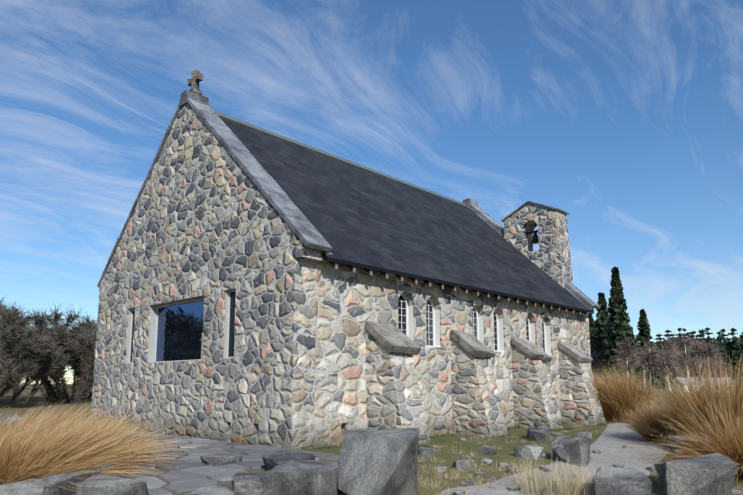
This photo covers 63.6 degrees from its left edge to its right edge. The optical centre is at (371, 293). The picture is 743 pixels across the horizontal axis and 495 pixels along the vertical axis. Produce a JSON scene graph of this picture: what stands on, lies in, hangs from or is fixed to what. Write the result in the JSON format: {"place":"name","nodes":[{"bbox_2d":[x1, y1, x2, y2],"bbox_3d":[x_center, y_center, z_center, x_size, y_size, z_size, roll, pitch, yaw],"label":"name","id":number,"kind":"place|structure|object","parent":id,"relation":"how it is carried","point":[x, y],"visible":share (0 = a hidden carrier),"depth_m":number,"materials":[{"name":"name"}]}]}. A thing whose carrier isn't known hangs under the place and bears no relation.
{"place":"outdoors","nodes":[
{"label":"outdoors","id":0,"kind":"place"},
{"bbox_2d":[0,384,742,494],"bbox_3d":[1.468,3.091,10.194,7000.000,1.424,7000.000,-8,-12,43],"label":"ground","id":1,"kind":"structure","parent":0,"point":[507,455],"depth_m":10.65,"materials":[{"name":"plant"}]},
{"bbox_2d":[0,413,27,431],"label":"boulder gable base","id":2,"kind":"object","parent":1,"relation":"on","point":[6,417],"visible":0.17,"depth_m":12.83,"materials":[{"name":"grey stone"}]},
{"bbox_2d":[0,318,74,407],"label":"tree","id":3,"kind":"object","parent":1,"relation":"on","point":[21,350],"visible":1,"depth_m":27.57,"materials":[{"name":"brown plant"}]},
{"bbox_2d":[0,413,90,465],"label":"tussock","id":4,"kind":"object","parent":1,"relation":"on","point":[24,434],"visible":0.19,"depth_m":7.58,"materials":[{"name":"beige plant"}]},
{"bbox_2d":[0,298,96,402],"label":"tree","id":5,"kind":"object","parent":1,"relation":"on","point":[9,316],"visible":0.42,"depth_m":35.01,"materials":[{"name":"brown plant"}]},
{"bbox_2d":[0,402,102,447],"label":"tussock","id":6,"kind":"object","parent":1,"relation":"on","point":[28,424],"visible":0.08,"depth_m":8.85,"materials":[{"name":"beige plant"}]},
{"bbox_2d":[0,464,111,494],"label":"slab boulder","id":7,"kind":"object","parent":1,"relation":"on","point":[52,487],"visible":0.79,"depth_m":6.21,"materials":[{"name":"grey stone"}]},
{"bbox_2d":[26,318,96,403],"bbox_3d":[-17.687,3.898,34.592,5.462,5.037,6.814,-8,-12,43],"label":"tree","id":8,"kind":"object","parent":1,"relation":"on","point":[60,334],"visible":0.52,"depth_m":33.87,"materials":[{"name":"brown plant"}]},
{"bbox_2d":[33,312,96,398],"bbox_3d":[-19.979,4.172,40.889,9.384,6.297,7.991,-8,-12,43],"label":"tree","id":9,"kind":"object","parent":1,"relation":"on","point":[86,321],"visible":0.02,"depth_m":39.94,"materials":[{"name":"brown plant"}]},
{"bbox_2d":[0,397,137,440],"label":"tussock","id":10,"kind":"object","parent":1,"relation":"on","point":[62,418],"visible":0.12,"depth_m":9.95,"materials":[{"name":"brown plant"}]},
{"bbox_2d":[0,402,174,491],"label":"tussock","id":11,"kind":"object","parent":1,"relation":"on","point":[30,466],"visible":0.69,"depth_m":6.82,"materials":[{"name":"beige plant"}]},
{"bbox_2d":[76,473,148,494],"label":"slab boulder","id":12,"kind":"object","parent":1,"relation":"on","point":[99,484],"visible":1,"depth_m":6.10,"materials":[{"name":"grey stone"}]},
{"bbox_2d":[30,403,202,476],"bbox_3d":[-3.439,1.993,7.990,2.326,1.071,2.671,-8,-12,43],"label":"tussock","id":13,"kind":"object","parent":1,"relation":"on","point":[138,459],"visible":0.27,"depth_m":7.80,"materials":[{"name":"beige plant"}]},
{"bbox_2d":[85,410,161,443],"bbox_3d":[-4.612,2.467,10.728,1.688,0.777,1.695,-8,-12,43],"label":"tussock","id":14,"kind":"object","parent":1,"relation":"on","point":[123,421],"visible":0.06,"depth_m":10.75,"materials":[{"name":"beige plant"}]},
{"bbox_2d":[109,430,143,447],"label":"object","id":15,"kind":"object","parent":1,"relation":"on","point":[130,437],"visible":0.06,"depth_m":10.44,"materials":[{"name":"grey stone"}]},
{"bbox_2d":[29,425,339,494],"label":"flagstone terrace","id":16,"kind":"structure","parent":1,"relation":"on","point":[188,475],"depth_m":8.35,"materials":[{"name":"grey stone"}]},
{"bbox_2d":[91,103,322,449],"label":"gable wall","id":17,"kind":"structure","parent":1,"relation":"on","point":[208,224],"depth_m":12.52,"materials":[{"name":"stone"}]},
{"bbox_2d":[126,290,235,363],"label":"gable windows","id":18,"kind":"structure","parent":17,"relation":"attached to","point":[175,332],"depth_m":13.68,"materials":[{"name":"blue"}]},
{"bbox_2d":[97,90,599,308],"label":"gable copings","id":19,"kind":"object","parent":17,"relation":"on","point":[301,226],"visible":0.54,"depth_m":12.81,"materials":[{"name":"grey stone"}]},
{"bbox_2d":[188,69,202,94],"bbox_3d":[-4.260,-5.093,14.506,0.500,0.620,0.240,-8,-12,43],"label":"cross","id":20,"kind":"object","parent":19,"relation":"on","point":[195,79],"visible":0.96,"depth_m":14.42,"materials":[{"name":"stone"}]},
{"bbox_2d":[219,116,592,312],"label":"slate roof","id":21,"kind":"structure","parent":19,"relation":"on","point":[358,216],"depth_m":15.24,"materials":[{"name":"black stone"}]},
{"bbox_2d":[214,110,467,206],"bbox_3d":[-0.255,-3.885,18.566,0.265,0.155,11.120,-8,-12,43],"label":"ridge capping","id":22,"kind":"object","parent":21,"relation":"on","point":[225,116],"visible":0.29,"depth_m":17.44,"materials":[{"name":"grey metal"}]},
{"bbox_2d":[322,255,589,315],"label":"eaves","id":23,"kind":"object","parent":21,"relation":"attached to","point":[385,275],"visible":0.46,"depth_m":13.66,"materials":[{"name":"beige wood"}]},
{"bbox_2d":[324,205,591,309],"bbox_3d":[1.419,-2.008,16.669,4.555,4.330,11.140,-8,-12,43],"label":"coping","id":24,"kind":"object","parent":21,"relation":"on","point":[501,234],"visible":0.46,"depth_m":19.29,"materials":[{"name":"grey stone"}]},
{"bbox_2d":[504,203,572,287],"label":"bell tower","id":25,"kind":"structure","parent":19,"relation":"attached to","point":[551,257],"depth_m":20.03,"materials":[{"name":"stone"}]},
{"bbox_2d":[523,230,538,244],"bbox_3d":[5.614,-1.941,20.657,0.765,0.490,0.339,-3,-9,22],"label":"church bell","id":26,"kind":"object","parent":25,"relation":"attached to","point":[535,240],"visible":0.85,"depth_m":20.60,"materials":[{"name":"brown metal"}]},
{"bbox_2d":[501,201,569,221],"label":"bellcote cap slabs","id":27,"kind":"structure","parent":25,"relation":"on","point":[517,209],"depth_m":20.44,"materials":[{"name":"grey stone"}]},
{"bbox_2d":[185,480,234,494],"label":"slab boulder","id":28,"kind":"object","parent":1,"relation":"on","point":[224,488],"visible":0.71,"depth_m":6.41,"materials":[{"name":"grey stone"}]},
{"bbox_2d":[200,454,241,465],"bbox_3d":[-2.111,2.366,8.405,0.395,0.204,0.493,-6,-10,33],"label":"boulder","id":29,"kind":"object","parent":1,"relation":"on","point":[218,459],"visible":0.65,"depth_m":8.28,"materials":[{"name":"grey stone"}]},
{"bbox_2d":[155,442,338,494],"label":"terrace joint bed","id":30,"kind":"object","parent":1,"relation":"on","point":[255,470],"depth_m":7.81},
{"bbox_2d":[232,472,263,494],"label":"block boulder","id":31,"kind":"object","parent":1,"relation":"on","point":[243,483],"visible":0.52,"depth_m":6.52,"materials":[{"name":"grey stone"}]},
{"bbox_2d":[262,450,314,470],"bbox_3d":[-1.132,2.284,7.893,0.543,0.373,0.859,5,-10,-29],"label":"rock","id":32,"kind":"object","parent":1,"relation":"on","point":[274,459],"visible":0.5,"depth_m":7.78,"materials":[{"name":"grey stone"}]},
{"bbox_2d":[260,460,346,494],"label":"block boulder","id":33,"kind":"object","parent":1,"relation":"on","point":[304,477],"visible":0.81,"depth_m":6.44,"materials":[{"name":"grey stone"}]},
{"bbox_2d":[338,428,418,494],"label":"boulder","id":34,"kind":"object","parent":1,"relation":"on","point":[377,462],"visible":1,"depth_m":6.41,"materials":[{"name":"grey stone"}]},
{"bbox_2d":[418,447,434,455],"bbox_3d":[0.902,2.584,9.729,0.274,0.188,0.381,0,-9,-3],"label":"rock","id":35,"kind":"object","parent":1,"relation":"on","point":[424,451],"visible":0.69,"depth_m":9.56,"materials":[{"name":"grey stone"}]},
{"bbox_2d":[314,259,583,447],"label":"side wall","id":36,"kind":"structure","parent":1,"relation":"on","point":[349,303],"depth_m":12.86,"materials":[{"name":"stone"}]},
{"bbox_2d":[398,294,551,354],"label":"side windows","id":37,"kind":"structure","parent":36,"relation":"attached to","point":[405,318],"depth_m":13.77,"materials":[{"name":"grey paint"}]},
{"bbox_2d":[452,459,471,470],"bbox_3d":[1.279,2.424,8.454,0.263,0.164,0.290,-1,-9,4],"label":"rock","id":38,"kind":"object","parent":1,"relation":"on","point":[462,463],"visible":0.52,"depth_m":8.34,"materials":[{"name":"grey stone"}]},
{"bbox_2d":[304,419,620,465],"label":"grass","id":39,"kind":"structure","parent":1,"relation":"on","point":[431,442],"depth_m":12.29,"materials":[{"name":"green plant"}]},
{"bbox_2d":[365,331,605,443],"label":"buttresses","id":40,"kind":"structure","parent":1,"relation":"on","point":[393,399],"depth_m":13.40,"materials":[{"name":"stone"}]},
{"bbox_2d":[364,321,592,362],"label":"buttress caps","id":41,"kind":"object","parent":40,"relation":"on","point":[389,337],"visible":0.94,"depth_m":13.42,"materials":[{"name":"grey stone"}]},
{"bbox_2d":[479,445,495,455],"bbox_3d":[1.958,2.635,10.026,0.251,0.184,0.328,-4,-10,26],"label":"rock","id":42,"kind":"object","parent":1,"relation":"on","point":[486,450],"visible":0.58,"depth_m":9.90,"materials":[{"name":"grey stone"}]},
{"bbox_2d":[514,444,543,460],"bbox_3d":[2.570,2.590,9.719,0.360,0.281,0.455,7,-11,-38],"label":"boulder","id":43,"kind":"object","parent":1,"relation":"on","point":[533,450],"visible":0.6,"depth_m":9.59,"materials":[{"name":"grey stone"}]},
{"bbox_2d":[472,208,593,366],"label":"wall","id":44,"kind":"structure","parent":1,"relation":"on","point":[586,334],"depth_m":19.08,"materials":[{"name":"grey stone"}]},
{"bbox_2d":[527,427,549,441],"bbox_3d":[3.458,2.974,12.550,0.438,0.341,0.784,-1,-9,6],"label":"dark boulder","id":45,"kind":"object","parent":1,"relation":"on","point":[537,434],"visible":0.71,"depth_m":12.22,"materials":[{"name":"grey stone"}]},
{"bbox_2d":[501,449,595,494],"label":"pale grass","id":46,"kind":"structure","parent":1,"relation":"on","point":[537,483],"depth_m":7.19,"materials":[{"name":"beige plant"}]},
{"bbox_2d":[551,435,590,466],"bbox_3d":[3.114,2.471,9.416,0.573,0.528,0.772,-4,-9,25],"label":"boulder","id":47,"kind":"object","parent":1,"relation":"on","point":[575,447],"visible":0.77,"depth_m":9.22,"materials":[{"name":"grey stone"}]},
{"bbox_2d":[418,431,741,494],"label":"scatter stones","id":48,"kind":"object","parent":1,"relation":"on","point":[443,468],"visible":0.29,"depth_m":8.22,"materials":[{"name":"grey stone"}]},
{"bbox_2d":[417,422,742,494],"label":"lawn tufts","id":49,"kind":"object","parent":1,"relation":"on","point":[456,476],"visible":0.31,"depth_m":8.32,"materials":[{"name":"green plant"}]},
{"bbox_2d":[546,459,613,494],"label":"pale grass","id":50,"kind":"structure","parent":1,"relation":"on","point":[585,489],"depth_m":7.17,"materials":[{"name":"beige plant"}]},
{"bbox_2d":[577,432,591,437],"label":"rock","id":51,"kind":"object","parent":1,"relation":"on","point":[588,434],"visible":0.46,"depth_m":12.88,"materials":[{"name":"grey stone"}]},
{"bbox_2d":[588,314,594,366],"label":"tall conifer","id":52,"kind":"object","parent":1,"relation":"on","point":[591,328],"visible":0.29,"depth_m":88.99,"materials":[{"name":"green plant"}]},
{"bbox_2d":[591,348,601,377],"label":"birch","id":53,"kind":"object","parent":1,"relation":"on","point":[596,364],"visible":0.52,"depth_m":81.27,"materials":[{"name":"brown plant"}]},
{"bbox_2d":[591,292,608,383],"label":"tall conifer","id":54,"kind":"object","parent":1,"relation":"on","point":[600,336],"visible":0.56,"depth_m":83.97,"materials":[{"name":"green plant"}]},
{"bbox_2d":[596,342,608,367],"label":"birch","id":55,"kind":"object","parent":1,"relation":"on","point":[604,346],"visible":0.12,"depth_m":82.21,"materials":[{"name":"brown plant"}]},
{"bbox_2d":[560,360,662,422],"bbox_3d":[6.970,2.850,17.480,3.026,1.857,3.216,-8,-12,43],"label":"tussock","id":56,"kind":"object","parent":1,"relation":"on","point":[611,393],"visible":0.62,"depth_m":17.18,"materials":[{"name":"brown plant"}]},
{"bbox_2d":[600,267,642,384],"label":"tall conifer","id":57,"kind":"object","parent":1,"relation":"on","point":[618,325],"visible":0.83,"depth_m":77.22,"materials":[{"name":"green plant"}]},
{"bbox_2d":[593,467,651,494],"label":"boulder","id":58,"kind":"object","parent":1,"relation":"on","point":[620,481],"visible":0.96,"depth_m":6.69,"materials":[{"name":"grey stone"}]},
{"bbox_2d":[602,336,642,377],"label":"bare tree","id":59,"kind":"object","parent":1,"relation":"on","point":[625,351],"visible":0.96,"depth_m":70.67,"materials":[{"name":"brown plant"}]},
{"bbox_2d":[629,330,637,352],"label":"tall conifer","id":60,"kind":"object","parent":1,"relation":"on","point":[632,336],"visible":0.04,"depth_m":109.94,"materials":[{"name":"green plant"}]},
{"bbox_2d":[636,342,655,387],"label":"bare tree","id":61,"kind":"object","parent":1,"relation":"on","point":[641,350],"visible":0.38,"depth_m":90.13,"materials":[{"name":"brown plant"}]},
{"bbox_2d":[637,339,659,390],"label":"bare tree","id":62,"kind":"object","parent":1,"relation":"on","point":[646,363],"visible":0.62,"depth_m":77.96,"materials":[{"name":"brown plant"}]},
{"bbox_2d":[635,309,664,388],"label":"tall conifer","id":63,"kind":"object","parent":1,"relation":"on","point":[643,336],"visible":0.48,"depth_m":99.76,"materials":[{"name":"green plant"}]},
{"bbox_2d":[640,345,661,389],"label":"bare tree","id":64,"kind":"object","parent":1,"relation":"on","point":[648,356],"visible":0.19,"depth_m":82.27,"materials":[{"name":"brown plant"}]},
{"bbox_2d":[613,394,690,443],"bbox_3d":[6.216,2.579,12.526,2.416,1.122,2.319,-8,-12,43],"label":"tussock","id":65,"kind":"object","parent":1,"relation":"on","point":[649,420],"visible":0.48,"depth_m":12.40,"materials":[{"name":"brown plant"}]},
{"bbox_2d":[653,334,664,347],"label":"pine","id":66,"kind":"object","parent":1,"relation":"on","point":[659,342],"visible":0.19,"depth_m":168.54,"materials":[{"name":"green plant"}]},
{"bbox_2d":[648,340,676,390],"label":"bare tree","id":67,"kind":"object","parent":1,"relation":"on","point":[665,347],"visible":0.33,"depth_m":75.49,"materials":[{"name":"brown plant"}]},
{"bbox_2d":[657,339,676,388],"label":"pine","id":68,"kind":"object","parent":1,"relation":"on","point":[664,353],"visible":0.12,"depth_m":138.81,"materials":[{"name":"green plant"}]},
{"bbox_2d":[647,349,690,391],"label":"bare tree","id":69,"kind":"object","parent":1,"relation":"on","point":[668,363],"visible":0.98,"depth_m":67.48,"materials":[{"name":"brown plant"}]},
{"bbox_2d":[659,330,679,388],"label":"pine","id":70,"kind":"object","parent":1,"relation":"on","point":[668,335],"visible":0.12,"depth_m":139.87,"materials":[{"name":"green plant"}]},
{"bbox_2d":[664,334,689,362],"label":"bare tree","id":71,"kind":"object","parent":1,"relation":"on","point":[673,343],"visible":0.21,"depth_m":79.59,"materials":[{"name":"brown plant"}]},
{"bbox_2d":[669,348,685,376],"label":"bare shrub","id":72,"kind":"object","parent":1,"relation":"on","point":[677,357],"visible":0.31,"depth_m":78.07,"materials":[{"name":"brown plant"}]},
{"bbox_2d":[675,328,683,345],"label":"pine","id":73,"kind":"object","parent":1,"relation":"on","point":[679,335],"visible":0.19,"depth_m":150.59,"materials":[{"name":"green plant"}]},
{"bbox_2d":[627,389,742,489],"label":"tussock","id":74,"kind":"object","parent":1,"relation":"on","point":[732,449],"visible":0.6,"depth_m":9.09,"materials":[{"name":"beige plant"}]},
{"bbox_2d":[661,345,710,387],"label":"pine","id":75,"kind":"object","parent":1,"relation":"on","point":[673,377],"visible":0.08,"depth_m":133.12,"materials":[{"name":"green plant"}]},
{"bbox_2d":[668,332,704,377],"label":"bare tree","id":76,"kind":"object","parent":1,"relation":"on","point":[685,355],"visible":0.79,"depth_m":70.58,"materials":[{"name":"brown plant"}]},
{"bbox_2d":[681,328,691,338],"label":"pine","id":77,"kind":"object","parent":1,"relation":"on","point":[684,330],"visible":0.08,"depth_m":176.85,"materials":[{"name":"green plant"}]},
{"bbox_2d":[634,351,742,443],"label":"tussock","id":78,"kind":"object","parent":1,"relation":"on","point":[695,400],"visible":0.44,"depth_m":11.32,"materials":[{"name":"brown plant"}]},
{"bbox_2d":[668,435,713,454],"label":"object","id":79,"kind":"object","parent":1,"relation":"on","point":[674,441],"visible":0.1,"depth_m":11.00,"materials":[{"name":"grey stone"}]},
{"bbox_2d":[677,347,704,376],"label":"bare shrub","id":80,"kind":"object","parent":1,"relation":"on","point":[691,373],"visible":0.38,"depth_m":71.50,"materials":[{"name":"brown plant"}]},
{"bbox_2d":[654,453,738,494],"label":"boulder","id":81,"kind":"object","parent":1,"relation":"on","point":[712,474],"visible":1,"depth_m":7.21,"materials":[{"name":"grey stone"}]},
{"bbox_2d":[689,339,712,368],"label":"bare tree","id":82,"kind":"object","parent":1,"relation":"on","point":[698,349],"visible":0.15,"depth_m":73.73,"materials":[{"name":"brown plant"}]},
{"bbox_2d":[671,378,734,391],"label":"boulder","id":83,"kind":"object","parent":1,"relation":"on","point":[676,379],"visible":0.1,"depth_m":68.78,"materials":[{"name":"white stone"}]},
{"bbox_2d":[684,331,726,377],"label":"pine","id":84,"kind":"object","parent":1,"relation":"on","point":[692,335],"visible":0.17,"depth_m":135.53,"materials":[{"name":"green plant"}]},
{"bbox_2d":[689,337,728,376],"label":"bare tree","id":85,"kind":"object","parent":1,"relation":"on","point":[710,349],"visible":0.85,"depth_m":69.69,"materials":[{"name":"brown plant"}]},
{"bbox_2d":[704,327,718,353],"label":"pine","id":86,"kind":"object","parent":1,"relation":"on","point":[708,333],"visible":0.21,"depth_m":151.43,"materials":[{"name":"green plant"}]},
{"bbox_2d":[699,353,725,373],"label":"bare shrub","id":87,"kind":"object","parent":1,"relation":"on","point":[717,358],"visible":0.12,"depth_m":83.64,"materials":[{"name":"brown plant"}]},
{"bbox_2d":[697,328,729,375],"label":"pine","id":88,"kind":"object","parent":1,"relation":"on","point":[702,334],"visible":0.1,"depth_m":135.04,"materials":[{"name":"green plant"}]},
{"bbox_2d":[712,332,722,350],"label":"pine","id":89,"kind":"object","parent":1,"relation":"on","point":[719,337],"visible":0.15,"depth_m":172.03,"materials":[{"name":"green plant"}]},
{"bbox_2d":[715,329,728,360],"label":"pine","id":90,"kind":"object","parent":1,"relation":"on","point":[721,341],"visible":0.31,"depth_m":140.87,"materials":[{"name":"green plant"}]},
{"bbox_2d":[709,357,734,377],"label":"bare shrub","id":91,"kind":"object","parent":1,"relation":"on","point":[723,365],"visible":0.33,"depth_m":71.85,"materials":[{"name":"brown plant"}]},
{"bbox_2d":[719,328,742,389],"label":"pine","id":92,"kind":"object","parent":1,"relation":"on","point":[734,352],"visible":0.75,"depth_m":130.87,"materials":[{"name":"green plant"}]},
{"bbox_2d":[0,0,742,383],"label":"sky","id":93,"kind":"structure","parent":0,"point":[624,118],"materials":[{"name":"blue"}]},
{"bbox_2d":[440,422,669,494],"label":"gravel path","id":94,"kind":"structure","parent":0,"point":[606,438],"depth_m":9.84,"materials":[{"name":"grey gravel"}]}
]}

